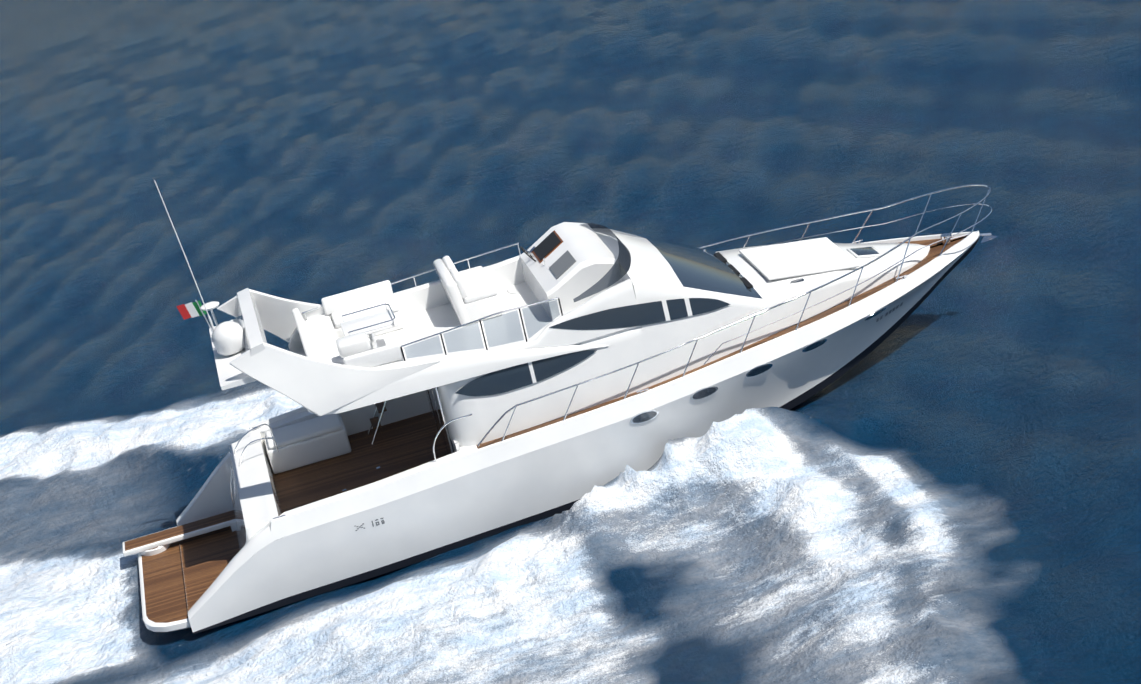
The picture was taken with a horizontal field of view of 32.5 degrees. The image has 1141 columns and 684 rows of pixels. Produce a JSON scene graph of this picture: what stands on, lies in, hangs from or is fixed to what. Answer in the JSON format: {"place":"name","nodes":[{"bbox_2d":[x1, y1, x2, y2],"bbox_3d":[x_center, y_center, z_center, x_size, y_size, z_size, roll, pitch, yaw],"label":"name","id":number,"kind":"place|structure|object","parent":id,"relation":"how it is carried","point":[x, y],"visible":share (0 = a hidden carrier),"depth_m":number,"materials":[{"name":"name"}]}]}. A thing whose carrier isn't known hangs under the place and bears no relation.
{"place":"outdoors","nodes":[
{"label":"outdoors","id":0,"kind":"place"},
{"bbox_2d":[0,0,1140,683],"bbox_3d":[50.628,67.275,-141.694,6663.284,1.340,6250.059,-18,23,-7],"label":"sea","id":1,"kind":"structure","parent":0,"point":[942,484],"depth_m":43.84,"materials":[{"name":"liquid"}]},
{"bbox_2d":[122,180,996,633],"bbox_3d":[-0.391,-0.785,35.091,17.205,7.771,4.640,-16,23,-8],"label":"yacht","id":2,"kind":"object","parent":1,"relation":"on","point":[558,368],"visible":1,"depth_m":34.18,"materials":[{"name":"white plastic"}]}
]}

